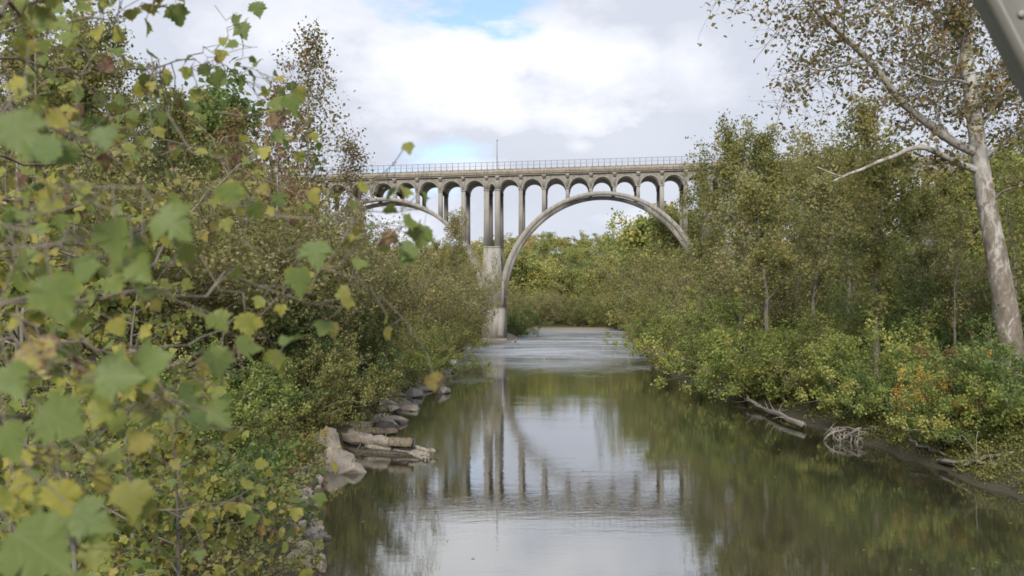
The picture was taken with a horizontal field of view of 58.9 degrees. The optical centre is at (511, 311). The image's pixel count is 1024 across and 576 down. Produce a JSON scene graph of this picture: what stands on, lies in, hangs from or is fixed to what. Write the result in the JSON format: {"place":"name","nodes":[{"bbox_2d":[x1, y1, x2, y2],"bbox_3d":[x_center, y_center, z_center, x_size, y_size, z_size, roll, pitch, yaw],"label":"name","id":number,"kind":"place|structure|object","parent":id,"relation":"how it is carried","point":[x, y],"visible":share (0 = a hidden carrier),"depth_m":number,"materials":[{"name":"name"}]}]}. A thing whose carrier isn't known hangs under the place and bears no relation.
{"place":"outdoors","nodes":[
{"label":"outdoors","id":0,"kind":"place"},
{"bbox_2d":[238,212,453,386],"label":"thicket tree","id":1,"kind":"object","parent":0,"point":[387,285],"visible":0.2,"depth_m":73.56,"materials":[{"name":"green plant"}]},
{"bbox_2d":[0,238,1023,575],"bbox_3d":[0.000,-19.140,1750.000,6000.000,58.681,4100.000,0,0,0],"label":"ground","id":2,"kind":"structure","parent":0,"point":[910,454],"depth_m":48.58,"materials":[{"name":"soil"}]},
{"bbox_2d":[0,1,150,226],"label":"riverside tree","id":3,"kind":"object","parent":2,"relation":"on","point":[101,22],"visible":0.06,"depth_m":79.69,"materials":[{"name":"green plant"}]},
{"bbox_2d":[0,143,154,575],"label":"young sycamore","id":4,"kind":"object","parent":2,"relation":"on","point":[104,568],"visible":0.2,"depth_m":12.69,"materials":[{"name":"green plant"}]},
{"bbox_2d":[0,3,158,337],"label":"riverside tree","id":5,"kind":"object","parent":2,"relation":"on","point":[17,66],"visible":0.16,"depth_m":60.58,"materials":[{"name":"green plant"}]},
{"bbox_2d":[0,214,161,575],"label":"young sycamore","id":6,"kind":"object","parent":2,"relation":"on","point":[118,304],"visible":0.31,"depth_m":10.42,"materials":[{"name":"green plant"}]},
{"bbox_2d":[0,3,187,272],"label":"riverside tree","id":7,"kind":"object","parent":2,"relation":"on","point":[107,37],"visible":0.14,"depth_m":64.61,"materials":[{"name":"green plant"}]},
{"bbox_2d":[0,0,201,521],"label":"young sycamore","id":8,"kind":"object","parent":2,"relation":"on","point":[56,86],"visible":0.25,"depth_m":18.16,"materials":[{"name":"green plant"}]},
{"bbox_2d":[0,113,242,398],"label":"thicket tree","id":9,"kind":"object","parent":2,"relation":"on","point":[141,316],"visible":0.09,"depth_m":44.48,"materials":[{"name":"green plant"}]},
{"bbox_2d":[31,199,243,575],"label":"young sycamore","id":10,"kind":"object","parent":2,"relation":"on","point":[157,425],"visible":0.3,"depth_m":18.99,"materials":[{"name":"green plant"}]},
{"bbox_2d":[104,79,197,217],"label":"riverside tree","id":11,"kind":"object","parent":2,"relation":"on","point":[129,107],"visible":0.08,"depth_m":95.52,"materials":[{"name":"green plant"}]},
{"bbox_2d":[68,476,240,575],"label":"shrub","id":12,"kind":"object","parent":2,"relation":"on","point":[187,537],"visible":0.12,"depth_m":22.76,"materials":[{"name":"green plant"}]},
{"bbox_2d":[0,332,313,450],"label":"bank shrub","id":13,"kind":"object","parent":2,"relation":"on","point":[244,415],"visible":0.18,"depth_m":37.87,"materials":[{"name":"green plant"}]},
{"bbox_2d":[0,142,315,397],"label":"thicket tree","id":14,"kind":"object","parent":2,"relation":"on","point":[220,269],"visible":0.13,"depth_m":47.99,"materials":[{"name":"green plant"}]},
{"bbox_2d":[96,80,256,272],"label":"riverside tree","id":15,"kind":"object","parent":2,"relation":"on","point":[177,117],"visible":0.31,"depth_m":73.63,"materials":[{"name":"green plant"}]},
{"bbox_2d":[47,136,340,385],"bbox_3d":[-19.177,-1.537,55.001,18.208,16.454,21.475,0,0,-43],"label":"thicket tree","id":16,"kind":"object","parent":2,"relation":"on","point":[278,278],"visible":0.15,"depth_m":52.69,"materials":[{"name":"green plant"}]},
{"bbox_2d":[75,426,324,555],"bbox_3d":[-9.563,5.114,26.474,8.054,4.146,5.412,0,0,-12],"label":"shrub","id":17,"kind":"object","parent":2,"relation":"on","point":[266,454],"visible":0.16,"depth_m":25.74,"materials":[{"name":"green plant"}]},
{"bbox_2d":[110,524,306,575],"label":"shrub","id":18,"kind":"object","parent":2,"relation":"on","point":[286,562],"visible":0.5,"depth_m":22.23,"materials":[{"name":"green plant"}]},
{"bbox_2d":[106,377,318,575],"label":"young sycamore","id":19,"kind":"object","parent":2,"relation":"on","point":[195,516],"visible":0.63,"depth_m":15.81,"materials":[{"name":"green plant"}]},
{"bbox_2d":[0,0,445,575],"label":"lobed leaf tree","id":20,"kind":"object","parent":2,"relation":"on","point":[38,542],"visible":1,"depth_m":2.50,"materials":[{"name":"green plant"}]},
{"bbox_2d":[116,324,329,452],"bbox_3d":[-14.901,4.054,45.906,10.534,6.927,11.556,0,0,17],"label":"bank shrub","id":21,"kind":"object","parent":2,"relation":"on","point":[275,380],"visible":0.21,"depth_m":45.31,"materials":[{"name":"green plant"}]},
{"bbox_2d":[134,56,326,263],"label":"hillside tree","id":22,"kind":"object","parent":2,"relation":"on","point":[221,106],"visible":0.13,"depth_m":116.41,"materials":[{"name":"green plant"}]},
{"bbox_2d":[161,452,303,543],"bbox_3d":[-9.502,5.930,27.977,5.876,3.027,5.312,0,0,3],"label":"shrub","id":23,"kind":"object","parent":2,"relation":"on","point":[276,480],"visible":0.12,"depth_m":28.03,"materials":[{"name":"green plant"}]},
{"bbox_2d":[193,100,271,245],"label":"slender sycamore","id":24,"kind":"object","parent":2,"relation":"on","point":[238,119],"visible":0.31,"depth_m":73.74,"materials":[{"name":"green plant"}]},
{"bbox_2d":[98,188,371,385],"bbox_3d":[-18.620,-0.217,62.457,15.887,15.437,20.069,0,0,31],"label":"thicket tree","id":25,"kind":"object","parent":2,"relation":"on","point":[300,242],"visible":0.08,"depth_m":61.01,"materials":[{"name":"green plant"}]},
{"bbox_2d":[181,513,326,575],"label":"shrub","id":26,"kind":"object","parent":2,"relation":"on","point":[317,558],"visible":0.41,"depth_m":24.36,"materials":[{"name":"green plant"}]},
{"bbox_2d":[191,431,321,505],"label":"shrub","id":27,"kind":"object","parent":2,"relation":"on","point":[284,443],"visible":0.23,"depth_m":33.87,"materials":[{"name":"green plant"}]},
{"bbox_2d":[218,407,329,482],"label":"shrub","id":28,"kind":"object","parent":2,"relation":"on","point":[281,432],"visible":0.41,"depth_m":40.82,"materials":[{"name":"green plant"}]},
{"bbox_2d":[229,76,340,284],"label":"slender sycamore","id":29,"kind":"object","parent":2,"relation":"on","point":[280,149],"visible":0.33,"depth_m":66.63,"materials":[{"name":"green plant"}]},
{"bbox_2d":[188,278,396,400],"bbox_3d":[-14.661,2.089,59.992,14.051,10.596,14.052,0,0,-25],"label":"bank shrub","id":30,"kind":"object","parent":2,"relation":"on","point":[289,347],"visible":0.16,"depth_m":58.99,"materials":[{"name":"green plant"}]},
{"bbox_2d":[240,454,346,524],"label":"shrub","id":31,"kind":"object","parent":2,"relation":"on","point":[303,478],"visible":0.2,"depth_m":32.50,"materials":[{"name":"green plant"}]},
{"bbox_2d":[212,16,384,288],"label":"slender sycamore","id":32,"kind":"object","parent":2,"relation":"on","point":[311,66],"visible":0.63,"depth_m":71.78,"materials":[{"name":"green plant"}]},
{"bbox_2d":[173,200,426,380],"bbox_3d":[-15.518,0.319,66.480,16.644,16.172,21.024,0,0,35],"label":"thicket tree","id":33,"kind":"object","parent":2,"relation":"on","point":[359,295],"visible":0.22,"depth_m":64.87,"materials":[{"name":"green plant"}]},
{"bbox_2d":[224,319,397,435],"bbox_3d":[-12.785,4.224,53.855,10.168,7.731,12.878,0,0,-17],"label":"bank shrub","id":34,"kind":"object","parent":2,"relation":"on","point":[324,412],"visible":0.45,"depth_m":52.43,"materials":[{"name":"green plant"}]},
{"bbox_2d":[288,334,411,422],"bbox_3d":[-12.630,4.364,61.550,11.556,6.927,10.534,0,0,12],"label":"bank shrub","id":35,"kind":"object","parent":2,"relation":"on","point":[385,380],"visible":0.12,"depth_m":60.58,"materials":[{"name":"green plant"}]},
{"bbox_2d":[298,130,406,333],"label":"slender sycamore","id":36,"kind":"object","parent":2,"relation":"on","point":[351,147],"visible":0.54,"depth_m":83.47,"materials":[{"name":"green plant"}]},
{"bbox_2d":[346,442,377,453],"bbox_3d":[-8.832,7.917,52.051,2.885,1.351,1.770,0,0,37],"label":"driftwood log","id":37,"kind":"object","parent":2,"relation":"on","point":[358,449],"visible":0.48,"depth_m":51.69,"materials":[{"name":"grey wood"}]},
{"bbox_2d":[341,429,389,447],"bbox_3d":[-8.164,7.356,52.007,4.030,0.949,0.897,0,0,36],"label":"driftwood log","id":38,"kind":"object","parent":37,"relation":"on","point":[364,438],"visible":0.84,"depth_m":52.25,"materials":[{"name":"grey wood"}]},
{"bbox_2d":[311,283,424,396],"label":"bank shrub","id":39,"kind":"object","parent":2,"relation":"on","point":[378,350],"visible":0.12,"depth_m":70.09,"materials":[{"name":"green plant"}]},
{"bbox_2d":[377,324,459,386],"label":"bank shrub","id":40,"kind":"object","parent":2,"relation":"on","point":[419,357],"visible":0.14,"depth_m":91.99,"materials":[{"name":"green plant"}]},
{"bbox_2d":[360,234,489,345],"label":"thicket tree","id":41,"kind":"object","parent":2,"relation":"on","point":[430,308],"visible":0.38,"depth_m":137.10,"materials":[{"name":"green plant"}]},
{"bbox_2d":[394,309,467,374],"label":"bank shrub","id":42,"kind":"object","parent":2,"relation":"on","point":[440,329],"visible":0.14,"depth_m":107.23,"materials":[{"name":"green plant"}]},
{"bbox_2d":[379,311,492,374],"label":"bank shrub","id":43,"kind":"object","parent":2,"relation":"on","point":[449,366],"visible":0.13,"depth_m":114.67,"materials":[{"name":"green plant"}]},
{"bbox_2d":[404,285,484,350],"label":"thicket tree","id":44,"kind":"object","parent":2,"relation":"on","point":[455,316],"visible":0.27,"depth_m":158.69,"materials":[{"name":"green plant"}]},
{"bbox_2d":[415,313,491,360],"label":"bank shrub","id":45,"kind":"object","parent":2,"relation":"on","point":[460,339],"visible":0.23,"depth_m":138.23,"materials":[{"name":"green plant"}]},
{"bbox_2d":[408,268,503,351],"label":"thicket tree","id":46,"kind":"object","parent":2,"relation":"on","point":[480,299],"visible":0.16,"depth_m":177.60,"materials":[{"name":"green plant"}]},
{"bbox_2d":[440,206,484,351],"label":"riverside tree","id":47,"kind":"object","parent":2,"relation":"on","point":[456,228],"visible":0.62,"depth_m":168.51,"materials":[{"name":"green plant"}]},
{"bbox_2d":[445,246,507,346],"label":"thicket tree","id":48,"kind":"object","parent":2,"relation":"on","point":[489,304],"visible":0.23,"depth_m":205.57,"materials":[{"name":"green plant"}]},
{"bbox_2d":[0,144,1022,304],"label":"forest","id":49,"kind":"object","parent":2,"relation":"on","point":[580,251],"visible":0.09,"depth_m":590.67,"materials":[{"name":"green plant"}]},
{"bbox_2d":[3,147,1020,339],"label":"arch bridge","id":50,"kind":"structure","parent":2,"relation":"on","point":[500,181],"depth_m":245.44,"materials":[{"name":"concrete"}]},
{"bbox_2d":[0,328,1023,575],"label":"undergrowth","id":51,"kind":"object","parent":2,"relation":"on","point":[966,454],"visible":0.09,"depth_m":44.44,"materials":[{"name":"green plant"}]},
{"bbox_2d":[504,244,543,302],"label":"hillside tree","id":52,"kind":"object","parent":2,"relation":"on","point":[516,277],"visible":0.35,"depth_m":420.36,"materials":[{"name":"green plant"}]},
{"bbox_2d":[507,302,554,336],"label":"bank shrub","id":53,"kind":"object","parent":2,"relation":"on","point":[518,327],"visible":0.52,"depth_m":287.98,"materials":[{"name":"green plant"}]},
{"bbox_2d":[517,254,559,309],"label":"hillside tree","id":54,"kind":"object","parent":2,"relation":"on","point":[533,275],"visible":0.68,"depth_m":423.10,"materials":[{"name":"green plant"}]},
{"bbox_2d":[550,264,583,312],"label":"hillside tree","id":55,"kind":"object","parent":2,"relation":"on","point":[564,277],"visible":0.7,"depth_m":427.50,"materials":[{"name":"green plant"}]},
{"bbox_2d":[550,290,599,326],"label":"thicket tree","id":56,"kind":"object","parent":2,"relation":"on","point":[574,317],"visible":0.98,"depth_m":399.91,"materials":[{"name":"green plant"}]},
{"bbox_2d":[601,203,655,311],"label":"hillside tree","id":57,"kind":"object","parent":2,"relation":"on","point":[630,236],"visible":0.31,"depth_m":325.74,"materials":[{"name":"green plant"}]},
{"bbox_2d":[593,270,685,355],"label":"bank shrub","id":58,"kind":"object","parent":2,"relation":"on","point":[640,312],"visible":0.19,"depth_m":160.64,"materials":[{"name":"green plant"}]},
{"bbox_2d":[602,299,694,360],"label":"bank shrub","id":59,"kind":"object","parent":2,"relation":"on","point":[645,331],"visible":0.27,"depth_m":135.87,"materials":[{"name":"green plant"}]},
{"bbox_2d":[613,244,695,321],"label":"thicket tree","id":60,"kind":"object","parent":2,"relation":"on","point":[642,264],"visible":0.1,"depth_m":231.91,"materials":[{"name":"green plant"}]},
{"bbox_2d":[593,239,734,331],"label":"thicket tree","id":61,"kind":"object","parent":2,"relation":"on","point":[629,284],"visible":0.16,"depth_m":174.28,"materials":[{"name":"green plant"}]},
{"bbox_2d":[643,200,700,282],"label":"hillside tree","id":62,"kind":"object","parent":2,"relation":"on","point":[668,235],"visible":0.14,"depth_m":270.14,"materials":[{"name":"green plant"}]},
{"bbox_2d":[633,251,732,336],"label":"thicket tree","id":63,"kind":"object","parent":2,"relation":"on","point":[657,271],"visible":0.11,"depth_m":135.89,"materials":[{"name":"green plant"}]},
{"bbox_2d":[633,271,752,382],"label":"bank shrub","id":64,"kind":"object","parent":2,"relation":"on","point":[697,316],"visible":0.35,"depth_m":102.23,"materials":[{"name":"green plant"}]},
{"bbox_2d":[664,156,740,308],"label":"riverside tree","id":65,"kind":"object","parent":2,"relation":"on","point":[695,230],"visible":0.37,"depth_m":149.17,"materials":[{"name":"green plant"}]},
{"bbox_2d":[653,258,752,343],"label":"bush","id":66,"kind":"object","parent":2,"relation":"on","point":[671,293],"visible":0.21,"depth_m":121.04,"materials":[{"name":"green plant"}]},
{"bbox_2d":[654,109,764,328],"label":"riverside tree","id":67,"kind":"object","parent":2,"relation":"on","point":[705,201],"visible":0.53,"depth_m":124.16,"materials":[{"name":"green plant"}]},
{"bbox_2d":[670,301,794,375],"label":"bank shrub","id":68,"kind":"object","parent":2,"relation":"on","point":[710,345],"visible":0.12,"depth_m":90.96,"materials":[{"name":"green plant"}]},
{"bbox_2d":[640,288,840,408],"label":"bank shrub","id":69,"kind":"object","parent":2,"relation":"on","point":[733,384],"visible":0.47,"depth_m":79.48,"materials":[{"name":"green plant"}]},
{"bbox_2d":[704,161,792,353],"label":"tall trunked tree","id":70,"kind":"object","parent":2,"relation":"on","point":[747,245],"visible":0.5,"depth_m":95.57,"materials":[{"name":"green plant"}]},
{"bbox_2d":[719,120,794,303],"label":"riverside tree","id":71,"kind":"object","parent":2,"relation":"on","point":[761,143],"visible":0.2,"depth_m":118.43,"materials":[{"name":"green plant"}]},
{"bbox_2d":[716,174,832,391],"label":"tall trunked tree","id":72,"kind":"object","parent":2,"relation":"on","point":[762,203],"visible":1,"depth_m":80.25,"materials":[{"name":"green plant"}]},
{"bbox_2d":[721,145,830,304],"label":"riverside tree","id":73,"kind":"object","parent":2,"relation":"on","point":[770,167],"visible":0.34,"depth_m":106.18,"materials":[{"name":"green plant"}]},
{"bbox_2d":[715,251,873,346],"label":"bush","id":74,"kind":"object","parent":2,"relation":"on","point":[772,313],"visible":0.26,"depth_m":90.10,"materials":[{"name":"green plant"}]},
{"bbox_2d":[707,298,882,403],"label":"bank shrub","id":75,"kind":"object","parent":2,"relation":"on","point":[761,344],"visible":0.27,"depth_m":73.37,"materials":[{"name":"green plant"}]},
{"bbox_2d":[720,248,888,345],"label":"bank shrub","id":76,"kind":"object","parent":2,"relation":"on","point":[780,294],"visible":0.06,"depth_m":92.31,"materials":[{"name":"green plant"}]},
{"bbox_2d":[778,149,858,295],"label":"riverside tree","id":77,"kind":"object","parent":2,"relation":"on","point":[798,175],"visible":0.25,"depth_m":139.97,"materials":[{"name":"green plant"}]},
{"bbox_2d":[776,167,865,333],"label":"tall trunked tree","id":78,"kind":"object","parent":2,"relation":"on","point":[821,187],"visible":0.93,"depth_m":81.53,"materials":[{"name":"green plant"}]},
{"bbox_2d":[773,115,889,308],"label":"riverside tree","id":79,"kind":"object","parent":2,"relation":"on","point":[804,137],"visible":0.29,"depth_m":120.94,"materials":[{"name":"green plant"}]},
{"bbox_2d":[749,298,914,404],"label":"bank shrub","id":80,"kind":"object","parent":2,"relation":"on","point":[814,340],"visible":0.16,"depth_m":68.29,"materials":[{"name":"green plant"}]},
{"bbox_2d":[782,127,928,305],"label":"hillside tree","id":81,"kind":"object","parent":2,"relation":"on","point":[899,147],"depth_m":145.72,"materials":[{"name":"green plant"}]},
{"bbox_2d":[810,167,905,319],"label":"tall trunked tree","id":82,"kind":"object","parent":2,"relation":"on","point":[840,191],"visible":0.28,"depth_m":88.26,"materials":[{"name":"green plant"}]},
{"bbox_2d":[762,293,957,413],"bbox_3d":[24.053,3.715,62.789,13.118,9.975,16.614,0,0,22],"label":"bank shrub","id":83,"kind":"object","parent":2,"relation":"on","point":[830,355],"visible":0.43,"depth_m":61.21,"materials":[{"name":"green plant"}]},
{"bbox_2d":[697,0,1023,397],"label":"white sycamore","id":84,"kind":"object","parent":2,"relation":"on","point":[958,22],"visible":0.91,"depth_m":48.81,"materials":[{"name":"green plant"}]},
{"bbox_2d":[797,87,934,324],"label":"riverside tree","id":85,"kind":"object","parent":2,"relation":"on","point":[864,133],"visible":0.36,"depth_m":108.18,"materials":[{"name":"green plant"}]},
{"bbox_2d":[829,134,923,377],"bbox_3d":[24.657,-2.636,61.801,5.872,18.655,6.489,0,0,7],"label":"tall trunked tree","id":86,"kind":"object","parent":2,"relation":"on","point":[873,264],"visible":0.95,"depth_m":60.91,"materials":[{"name":"green plant"}]},
{"bbox_2d":[794,318,962,418],"bbox_3d":[24.005,4.025,57.803,11.012,7.241,12.080,0,0,7],"label":"bank shrub","id":87,"kind":"object","parent":2,"relation":"on","point":[902,365],"visible":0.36,"depth_m":56.50,"materials":[{"name":"green plant"}]},
{"bbox_2d":[818,340,945,421],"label":"bank shrub","id":88,"kind":"object","parent":2,"relation":"on","point":[865,378],"visible":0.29,"depth_m":55.43,"materials":[{"name":"green plant"}]},
{"bbox_2d":[819,273,974,366],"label":"bank shrub","id":89,"kind":"object","parent":2,"relation":"on","point":[913,304],"visible":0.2,"depth_m":66.76,"materials":[{"name":"green plant"}]},
{"bbox_2d":[818,229,1015,349],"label":"bush","id":90,"kind":"object","parent":2,"relation":"on","point":[910,294],"visible":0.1,"depth_m":76.59,"materials":[{"name":"green plant"}]},
{"bbox_2d":[890,180,973,337],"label":"tall trunked tree","id":91,"kind":"object","parent":2,"relation":"on","point":[923,209],"visible":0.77,"depth_m":67.75,"materials":[{"name":"green plant"}]},
{"bbox_2d":[894,161,981,306],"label":"riverside tree","id":92,"kind":"object","parent":2,"relation":"on","point":[942,180],"visible":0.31,"depth_m":95.57,"materials":[{"name":"green plant"}]},
{"bbox_2d":[870,338,1023,451],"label":"bank shrub","id":93,"kind":"object","parent":2,"relation":"on","point":[947,400],"visible":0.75,"depth_m":45.40,"materials":[{"name":"green plant"}]},
{"bbox_2d":[890,346,1023,451],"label":"bank shrub","id":94,"kind":"object","parent":2,"relation":"on","point":[941,381],"visible":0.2,"depth_m":48.44,"materials":[{"name":"green plant"}]},
{"bbox_2d":[935,188,981,348],"bbox_3d":[30.557,-1.368,61.900,2.980,14.105,2.870,0,0,-35],"label":"thin tree","id":95,"kind":"object","parent":2,"relation":"on","point":[954,311],"visible":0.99,"depth_m":61.92,"materials":[{"name":"green plant"}]},
{"bbox_2d":[896,360,1022,445],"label":"bank shrub","id":96,"kind":"object","parent":2,"relation":"on","point":[952,432],"visible":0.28,"depth_m":46.21,"materials":[{"name":"green plant"}]},
{"bbox_2d":[908,304,1023,424],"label":"bank shrub","id":97,"kind":"object","parent":2,"relation":"on","point":[992,365],"visible":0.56,"depth_m":45.68,"materials":[{"name":"green plant"}]},
{"bbox_2d":[908,254,1023,359],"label":"bank shrub","id":98,"kind":"object","parent":2,"relation":"on","point":[987,288],"visible":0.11,"depth_m":65.56,"materials":[{"name":"green plant"}]},
{"bbox_2d":[911,221,1023,351],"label":"bush","id":99,"kind":"object","parent":2,"relation":"on","point":[982,307],"visible":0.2,"depth_m":66.06,"materials":[{"name":"green plant"}]},
{"bbox_2d":[927,154,1022,297],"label":"hillside tree","id":100,"kind":"object","parent":2,"relation":"on","point":[974,238],"visible":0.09,"depth_m":122.52,"materials":[{"name":"green plant"}]},
{"bbox_2d":[936,133,1023,297],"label":"riverside tree","id":101,"kind":"object","parent":2,"relation":"on","point":[997,185],"visible":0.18,"depth_m":90.88,"materials":[{"name":"green plant"}]},
{"bbox_2d":[972,0,1023,101],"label":"steel brace","id":102,"kind":"object","parent":2,"relation":"on","point":[1003,21],"visible":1,"depth_m":3.04,"materials":[{"name":"grey paint"}]},
{"bbox_2d":[981,149,1023,312],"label":"thin tree","id":103,"kind":"object","parent":2,"relation":"on","point":[1015,250],"visible":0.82,"depth_m":57.83,"materials":[{"name":"green plant"}]},
{"bbox_2d":[992,144,1023,303],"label":"tall trunked tree","id":104,"kind":"object","parent":2,"relation":"on","point":[1021,215],"visible":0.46,"depth_m":62.94,"materials":[{"name":"green plant"}]},
{"bbox_2d":[0,0,1023,264],"label":"sky","id":105,"kind":"structure","parent":0,"point":[561,82],"materials":[{"name":"white"}]},
{"bbox_2d":[312,331,1023,575],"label":"river water","id":106,"kind":"structure","parent":0,"point":[632,442],"depth_m":40.19,"materials":[{"name":"liquid"}]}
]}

